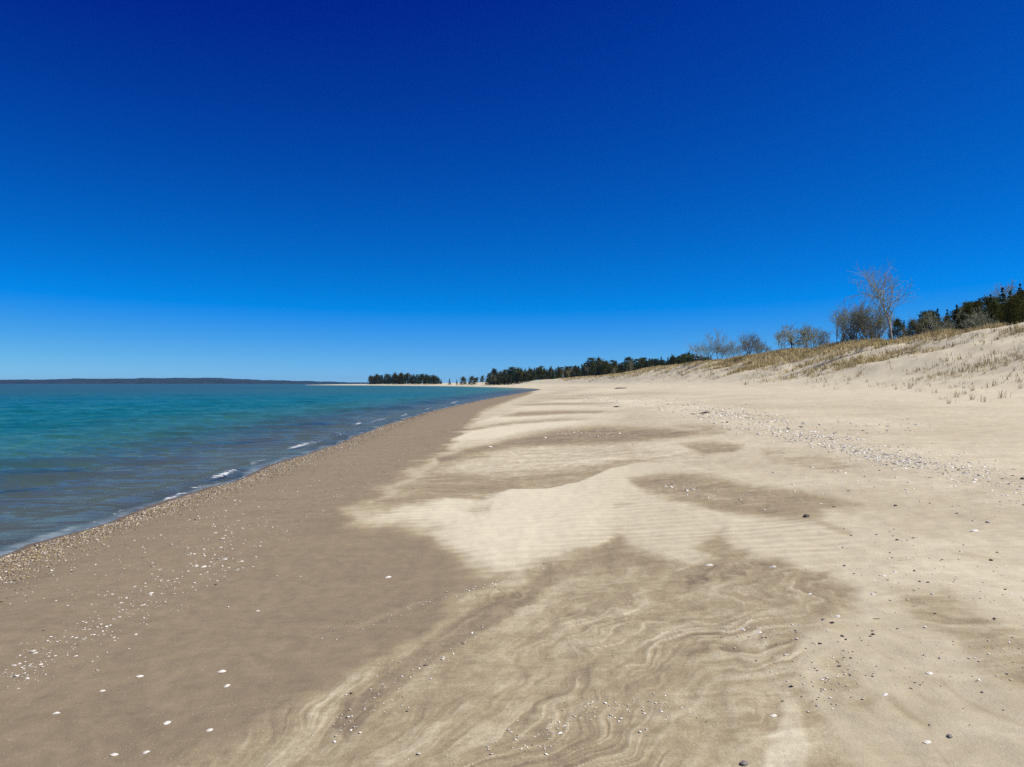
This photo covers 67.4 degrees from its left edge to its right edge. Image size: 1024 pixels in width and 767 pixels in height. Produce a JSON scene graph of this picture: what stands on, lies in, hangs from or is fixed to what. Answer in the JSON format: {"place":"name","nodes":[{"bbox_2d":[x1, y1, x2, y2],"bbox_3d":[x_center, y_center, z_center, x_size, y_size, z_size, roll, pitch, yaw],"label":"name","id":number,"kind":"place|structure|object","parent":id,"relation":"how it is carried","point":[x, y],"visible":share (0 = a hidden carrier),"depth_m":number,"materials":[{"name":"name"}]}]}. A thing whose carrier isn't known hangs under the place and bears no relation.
{"place":"outdoors","nodes":[
{"label":"outdoors","id":0,"kind":"place"},
{"bbox_2d":[0,378,370,383],"bbox_3d":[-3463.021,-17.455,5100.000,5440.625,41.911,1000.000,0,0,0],"label":"hills","id":1,"kind":"structure","parent":0,"point":[153,381],"depth_m":4648.46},
{"bbox_2d":[0,384,517,555],"bbox_3d":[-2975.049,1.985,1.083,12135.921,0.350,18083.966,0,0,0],"label":"lake water","id":2,"kind":"structure","parent":0,"point":[39,421],"depth_m":64.05,"materials":[{"name":"teal liquid"}]},
{"bbox_2d":[0,322,1023,766],"bbox_3d":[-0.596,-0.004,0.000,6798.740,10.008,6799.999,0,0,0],"label":"sand beach","id":3,"kind":"structure","parent":0,"point":[610,546],"depth_m":6.07,"materials":[{"name":"beige sand"}]},
{"bbox_2d":[0,410,422,548],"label":"underwater pebbles","id":4,"kind":"object","parent":3,"relation":"on","point":[153,485],"visible":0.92,"depth_m":15.17,"materials":[{"name":"stone"}]},
{"bbox_2d":[0,390,537,609],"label":"shoreline pebbles","id":5,"kind":"object","parent":3,"relation":"on","point":[135,518],"visible":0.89,"depth_m":11.56,"materials":[{"name":"brown gravel"}]},
{"bbox_2d":[372,373,378,383],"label":"cedar tree","id":6,"kind":"object","parent":3,"relation":"on","point":[375,378],"visible":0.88,"depth_m":878.75,"materials":[{"name":"green plant"}]},
{"bbox_2d":[391,372,397,383],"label":"cedar tree","id":7,"kind":"object","parent":3,"relation":"on","point":[394,376],"visible":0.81,"depth_m":827.63,"materials":[{"name":"green plant"}]},
{"bbox_2d":[397,372,405,383],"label":"cedar tree","id":8,"kind":"object","parent":3,"relation":"on","point":[401,376],"visible":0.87,"depth_m":808.91,"materials":[{"name":"green plant"}]},
{"bbox_2d":[404,373,411,380],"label":"pine tree","id":9,"kind":"object","parent":3,"relation":"on","point":[407,374],"visible":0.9,"depth_m":791.62,"materials":[{"name":"green plant"}]},
{"bbox_2d":[410,374,416,383],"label":"cedar tree","id":10,"kind":"object","parent":3,"relation":"on","point":[413,379],"visible":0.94,"depth_m":775.56,"materials":[{"name":"green plant"}]},
{"bbox_2d":[423,374,427,383],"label":"cedar tree","id":11,"kind":"object","parent":3,"relation":"on","point":[425,377],"visible":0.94,"depth_m":739.53,"materials":[{"name":"green plant"}]},
{"bbox_2d":[459,376,466,384],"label":"cedar tree","id":12,"kind":"object","parent":3,"relation":"on","point":[463,378],"visible":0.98,"depth_m":589.64,"materials":[{"name":"green plant"}]},
{"bbox_2d":[468,376,474,384],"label":"cedar tree","id":13,"kind":"object","parent":3,"relation":"on","point":[471,382],"visible":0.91,"depth_m":565.20,"materials":[{"name":"green plant"}]},
{"bbox_2d":[486,373,491,384],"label":"pine tree","id":14,"kind":"object","parent":3,"relation":"on","point":[488,379],"visible":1,"depth_m":496.82,"materials":[{"name":"green plant"}]},
{"bbox_2d":[496,371,505,384],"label":"cedar tree","id":15,"kind":"object","parent":3,"relation":"on","point":[500,375],"visible":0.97,"depth_m":491.37,"materials":[{"name":"green plant"}]},
{"bbox_2d":[501,369,508,379],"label":"pine tree","id":16,"kind":"object","parent":3,"relation":"on","point":[504,372],"visible":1,"depth_m":492.35,"materials":[{"name":"green plant"}]},
{"bbox_2d":[503,373,509,384],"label":"cedar tree","id":17,"kind":"object","parent":3,"relation":"on","point":[505,381],"visible":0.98,"depth_m":493.24,"materials":[{"name":"green plant"}]},
{"bbox_2d":[507,366,516,377],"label":"pine tree","id":18,"kind":"object","parent":3,"relation":"on","point":[512,370],"visible":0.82,"depth_m":496.39,"materials":[{"name":"green plant"}]},
{"bbox_2d":[2,411,1023,759],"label":"shell fragments","id":19,"kind":"object","parent":3,"relation":"on","point":[472,633],"visible":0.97,"depth_m":4.66,"materials":[{"name":"white"}]},
{"bbox_2d":[516,367,524,382],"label":"cedar tree","id":20,"kind":"object","parent":3,"relation":"on","point":[519,373],"visible":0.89,"depth_m":485.06,"materials":[{"name":"green plant"}]},
{"bbox_2d":[524,370,531,381],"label":"cedar tree","id":21,"kind":"object","parent":3,"relation":"on","point":[527,374],"visible":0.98,"depth_m":477.49,"materials":[{"name":"green plant"}]},
{"bbox_2d":[527,368,533,380],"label":"cedar tree","id":22,"kind":"object","parent":3,"relation":"on","point":[531,370],"visible":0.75,"depth_m":480.70,"materials":[{"name":"green plant"}]},
{"bbox_2d":[541,368,546,379],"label":"cedar tree","id":23,"kind":"object","parent":3,"relation":"on","point":[543,372],"visible":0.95,"depth_m":463.87,"materials":[{"name":"green plant"}]},
{"bbox_2d":[546,367,553,378],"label":"cedar tree","id":24,"kind":"object","parent":3,"relation":"on","point":[550,370],"visible":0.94,"depth_m":458.47,"materials":[{"name":"green plant"}]},
{"bbox_2d":[563,366,570,377],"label":"cedar tree","id":25,"kind":"object","parent":3,"relation":"on","point":[567,368],"visible":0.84,"depth_m":444.54,"materials":[{"name":"green plant"}]},
{"bbox_2d":[571,365,578,376],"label":"cedar tree","id":26,"kind":"object","parent":3,"relation":"on","point":[575,367],"visible":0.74,"depth_m":431.75,"materials":[{"name":"green plant"}]},
{"bbox_2d":[581,365,586,373],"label":"pine tree","id":27,"kind":"object","parent":3,"relation":"on","point":[583,369],"visible":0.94,"depth_m":418.19,"materials":[{"name":"green plant"}]},
{"bbox_2d":[585,357,596,368],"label":"pine tree","id":28,"kind":"object","parent":3,"relation":"on","point":[590,361],"visible":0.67,"depth_m":414.69,"materials":[{"name":"green plant"}]},
{"bbox_2d":[589,364,595,375],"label":"pine tree","id":29,"kind":"object","parent":3,"relation":"on","point":[593,369],"visible":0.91,"depth_m":409.15,"materials":[{"name":"green plant"}]},
{"bbox_2d":[594,362,600,375],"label":"spruce tree","id":30,"kind":"object","parent":3,"relation":"on","point":[597,368],"visible":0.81,"depth_m":399.32,"materials":[{"name":"green plant"}]},
{"bbox_2d":[593,357,603,364],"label":"cedar tree","id":31,"kind":"object","parent":3,"relation":"on","point":[598,359],"visible":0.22,"depth_m":428.53,"materials":[{"name":"green plant"}]},
{"bbox_2d":[596,361,605,371],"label":"pine tree","id":32,"kind":"object","parent":3,"relation":"on","point":[598,370],"visible":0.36,"depth_m":395.30,"materials":[{"name":"green plant"}]},
{"bbox_2d":[600,360,609,373],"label":"cedar tree","id":33,"kind":"object","parent":3,"relation":"on","point":[606,366],"visible":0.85,"depth_m":380.51,"materials":[{"name":"green plant"}]},
{"bbox_2d":[607,363,612,373],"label":"cedar tree","id":34,"kind":"object","parent":3,"relation":"on","point":[610,369],"visible":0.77,"depth_m":377.03,"materials":[{"name":"green plant"}]},
{"bbox_2d":[619,362,625,371],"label":"pine tree","id":35,"kind":"object","parent":3,"relation":"on","point":[621,367],"visible":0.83,"depth_m":355.00,"materials":[{"name":"green plant"}]},
{"bbox_2d":[633,358,640,369],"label":"pine tree","id":36,"kind":"object","parent":3,"relation":"on","point":[636,366],"visible":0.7,"depth_m":329.83,"materials":[{"name":"green plant"}]},
{"bbox_2d":[684,355,691,362],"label":"pine tree","id":37,"kind":"object","parent":3,"relation":"on","point":[688,359],"visible":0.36,"depth_m":265.35,"materials":[{"name":"green plant"}]},
{"bbox_2d":[684,343,708,361],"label":"bare tree","id":38,"kind":"object","parent":3,"relation":"on","point":[696,351],"visible":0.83,"depth_m":152.03,"materials":[{"name":"grey plant"}]},
{"bbox_2d":[697,341,720,360],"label":"bare tree","id":39,"kind":"object","parent":3,"relation":"on","point":[709,348],"visible":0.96,"depth_m":140.83,"materials":[{"name":"grey plant"}]},
{"bbox_2d":[702,327,732,358],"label":"bare tree","id":40,"kind":"object","parent":3,"relation":"on","point":[711,338],"visible":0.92,"depth_m":140.80,"materials":[{"name":"grey plant"}]},
{"bbox_2d":[713,345,730,359],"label":"bare tree","id":41,"kind":"object","parent":3,"relation":"on","point":[725,351],"visible":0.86,"depth_m":138.79,"materials":[{"name":"grey plant"}]},
{"bbox_2d":[723,338,747,356],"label":"bare tree","id":42,"kind":"object","parent":3,"relation":"on","point":[732,350],"visible":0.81,"depth_m":130.47,"materials":[{"name":"grey plant"}]},
{"bbox_2d":[740,760,747,765],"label":"stone","id":43,"kind":"object","parent":3,"relation":"on","point":[743,763],"visible":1,"depth_m":3.14,"materials":[{"name":"grey stone"}]},
{"bbox_2d":[732,332,765,355],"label":"bare tree","id":44,"kind":"object","parent":3,"relation":"on","point":[746,343],"visible":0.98,"depth_m":119.58,"materials":[{"name":"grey plant"}]},
{"bbox_2d":[752,338,768,353],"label":"bare tree","id":45,"kind":"object","parent":3,"relation":"on","point":[756,350],"visible":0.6,"depth_m":121.19,"materials":[{"name":"grey plant"}]},
{"bbox_2d":[760,345,771,351],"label":"bare shrub","id":46,"kind":"object","parent":3,"relation":"on","point":[761,350],"visible":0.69,"depth_m":116.96,"materials":[{"name":"grey plant"}]},
{"bbox_2d":[773,331,789,348],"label":"bare tree","id":47,"kind":"object","parent":3,"relation":"on","point":[777,338],"visible":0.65,"depth_m":107.90,"materials":[{"name":"grey plant"}]},
{"bbox_2d":[544,390,1023,520],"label":"storm line pebbles","id":48,"kind":"object","parent":3,"relation":"on","point":[907,459],"visible":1,"depth_m":13.85,"materials":[{"name":"grey stone"}]},
{"bbox_2d":[558,320,1023,388],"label":"dune grass","id":49,"kind":"structure","parent":3,"relation":"on","point":[798,354],"depth_m":70.61,"materials":[{"name":"beige plant"}]},
{"bbox_2d":[776,322,813,347],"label":"bare tree","id":50,"kind":"object","parent":3,"relation":"on","point":[789,337],"visible":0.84,"depth_m":101.44,"materials":[{"name":"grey plant"}]},
{"bbox_2d":[792,323,819,347],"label":"bare tree","id":51,"kind":"object","parent":3,"relation":"on","point":[805,332],"visible":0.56,"depth_m":103.41,"materials":[{"name":"grey plant"}]},
{"bbox_2d":[797,327,832,348],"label":"bare tree","id":52,"kind":"object","parent":3,"relation":"on","point":[820,336],"visible":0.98,"depth_m":89.66,"materials":[{"name":"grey plant"}]},
{"bbox_2d":[838,331,855,341],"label":"bare shrub","id":53,"kind":"object","parent":3,"relation":"on","point":[845,337],"visible":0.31,"depth_m":84.10,"materials":[{"name":"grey plant"}]},
{"bbox_2d":[828,298,869,341],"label":"bare tree","id":54,"kind":"object","parent":3,"relation":"on","point":[844,317],"visible":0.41,"depth_m":87.22,"materials":[{"name":"grey plant"}]},
{"bbox_2d":[830,299,873,339],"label":"bare tree","id":55,"kind":"object","parent":3,"relation":"on","point":[840,321],"visible":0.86,"depth_m":82.79,"materials":[{"name":"grey plant"}]},
{"bbox_2d":[829,297,892,339],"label":"bare tree","id":56,"kind":"object","parent":3,"relation":"on","point":[859,315],"visible":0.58,"depth_m":82.36,"materials":[{"name":"grey plant"}]},
{"bbox_2d":[839,315,883,339],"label":"bare tree","id":57,"kind":"object","parent":3,"relation":"on","point":[863,328],"visible":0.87,"depth_m":81.28,"materials":[{"name":"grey plant"}]},
{"bbox_2d":[858,327,884,339],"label":"bare shrub","id":58,"kind":"object","parent":3,"relation":"on","point":[874,332],"visible":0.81,"depth_m":79.65,"materials":[{"name":"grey plant"}]},
{"bbox_2d":[863,310,894,335],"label":"bare tree","id":59,"kind":"object","parent":3,"relation":"on","point":[885,328],"visible":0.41,"depth_m":82.42,"materials":[{"name":"grey plant"}]},
{"bbox_2d":[845,261,918,340],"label":"bare tree","id":60,"kind":"object","parent":3,"relation":"on","point":[882,297],"visible":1,"depth_m":68.83,"materials":[{"name":"grey plant"}]},
{"bbox_2d":[887,316,907,339],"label":"cedar tree","id":61,"kind":"object","parent":3,"relation":"on","point":[897,325],"visible":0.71,"depth_m":76.71,"materials":[{"name":"green plant"}]},
{"bbox_2d":[901,319,922,337],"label":"cedar tree","id":62,"kind":"object","parent":3,"relation":"on","point":[911,325],"visible":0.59,"depth_m":72.51,"materials":[{"name":"green plant"}]},
{"bbox_2d":[907,312,928,334],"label":"bare tree","id":63,"kind":"object","parent":3,"relation":"on","point":[917,327],"visible":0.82,"depth_m":72.00,"materials":[{"name":"grey plant"}]},
{"bbox_2d":[917,318,931,331],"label":"cedar tree","id":64,"kind":"object","parent":3,"relation":"on","point":[921,321],"visible":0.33,"depth_m":72.77,"materials":[{"name":"green plant"}]},
{"bbox_2d":[914,309,936,323],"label":"pine tree","id":65,"kind":"object","parent":3,"relation":"on","point":[923,313],"visible":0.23,"depth_m":80.39,"materials":[{"name":"green plant"}]},
{"bbox_2d":[914,324,938,336],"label":"bare shrub","id":66,"kind":"object","parent":3,"relation":"on","point":[930,329],"visible":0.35,"depth_m":68.33,"materials":[{"name":"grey plant"}]},
{"bbox_2d":[924,316,941,331],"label":"cedar tree","id":67,"kind":"object","parent":3,"relation":"on","point":[935,318],"visible":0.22,"depth_m":71.97,"materials":[{"name":"green plant"}]},
{"bbox_2d":[915,310,959,330],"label":"bare tree","id":68,"kind":"object","parent":3,"relation":"on","point":[929,317],"visible":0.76,"depth_m":69.82,"materials":[{"name":"grey plant"}]},
{"bbox_2d":[938,317,956,329],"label":"bare tree","id":69,"kind":"object","parent":3,"relation":"on","point":[946,325],"visible":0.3,"depth_m":69.19,"materials":[{"name":"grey plant"}]},
{"bbox_2d":[939,315,957,329],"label":"cedar tree","id":70,"kind":"object","parent":3,"relation":"on","point":[946,318],"visible":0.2,"depth_m":70.80,"materials":[{"name":"green plant"}]},
{"bbox_2d":[946,307,960,328],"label":"pine tree","id":71,"kind":"object","parent":3,"relation":"on","point":[953,311],"visible":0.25,"depth_m":73.69,"materials":[{"name":"green plant"}]},
{"bbox_2d":[954,304,971,329],"bbox_3d":[38.058,-5.191,63.949,2.092,3.281,2.185,0,0,-37],"label":"cedar tree","id":72,"kind":"object","parent":3,"relation":"on","point":[967,308],"visible":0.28,"depth_m":63.95,"materials":[{"name":"green plant"}]},
{"bbox_2d":[959,300,981,325],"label":"pine tree","id":73,"kind":"object","parent":3,"relation":"on","point":[969,303],"visible":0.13,"depth_m":70.66,"materials":[{"name":"green plant"}]},
{"bbox_2d":[960,312,984,327],"bbox_3d":[35.717,-4.536,59.152,2.482,2.057,1.928,0,0,-44],"label":"bare shrub","id":74,"kind":"object","parent":3,"relation":"on","point":[969,324],"visible":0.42,"depth_m":59.31,"materials":[{"name":"grey plant"}]},
{"bbox_2d":[963,299,985,329],"bbox_3d":[36.527,-5.181,60.235,2.224,3.109,2.165,0,0,-34],"label":"cedar tree","id":75,"kind":"object","parent":3,"relation":"on","point":[976,304],"visible":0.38,"depth_m":60.12,"materials":[{"name":"green plant"}]},
{"bbox_2d":[961,306,1000,328],"bbox_3d":[35.252,-4.613,57.495,2.655,2.491,2.706,0,0,24],"label":"bare tree","id":76,"kind":"object","parent":3,"relation":"on","point":[984,319],"visible":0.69,"depth_m":57.44,"materials":[{"name":"grey plant"}]},
{"bbox_2d":[986,294,992,319],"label":"spruce tree","id":77,"kind":"object","parent":3,"relation":"on","point":[990,295],"visible":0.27,"depth_m":67.25,"materials":[{"name":"green plant"}]},
{"bbox_2d":[980,295,1001,310],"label":"pine tree","id":78,"kind":"object","parent":3,"relation":"on","point":[987,299],"visible":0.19,"depth_m":69.97,"materials":[{"name":"green plant"}]},
{"bbox_2d":[981,300,1008,324],"bbox_3d":[37.195,-4.920,59.244,2.265,3.224,2.191,0,0,39],"label":"cedar tree","id":79,"kind":"object","parent":3,"relation":"on","point":[995,308],"visible":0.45,"depth_m":59.02,"materials":[{"name":"green plant"}]},
{"bbox_2d":[985,280,1018,315],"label":"bare tree","id":80,"kind":"object","parent":3,"relation":"on","point":[1010,289],"visible":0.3,"depth_m":66.27,"materials":[{"name":"grey plant"}]},
{"bbox_2d":[998,287,1005,323],"bbox_3d":[39.793,-5.663,62.227,2.068,4.313,1.986,0,0,-16],"label":"spruce tree","id":81,"kind":"object","parent":3,"relation":"on","point":[1001,295],"visible":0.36,"depth_m":62.12,"materials":[{"name":"green plant"}]},
{"bbox_2d":[999,293,1023,325],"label":"cedar tree","id":82,"kind":"object","parent":3,"relation":"on","point":[1013,304],"visible":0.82,"depth_m":55.40,"materials":[{"name":"green plant"}]},
{"bbox_2d":[1005,289,1023,320],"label":"cedar tree","id":83,"kind":"object","parent":3,"relation":"on","point":[1020,291],"visible":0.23,"depth_m":59.06,"materials":[{"name":"green plant"}]},
{"bbox_2d":[1015,302,1023,321],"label":"cedar tree","id":84,"kind":"object","parent":3,"relation":"on","point":[1022,313],"visible":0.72,"depth_m":54.23,"materials":[{"name":"green plant"}]},
{"bbox_2d":[1015,283,1023,317],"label":"spruce tree","id":85,"kind":"object","parent":3,"relation":"on","point":[1019,288],"visible":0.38,"depth_m":59.21,"materials":[{"name":"green plant"}]},
{"bbox_2d":[0,0,1023,383],"label":"sky","id":86,"kind":"structure","parent":0,"point":[289,190],"materials":[{"name":"blue"}]}
]}

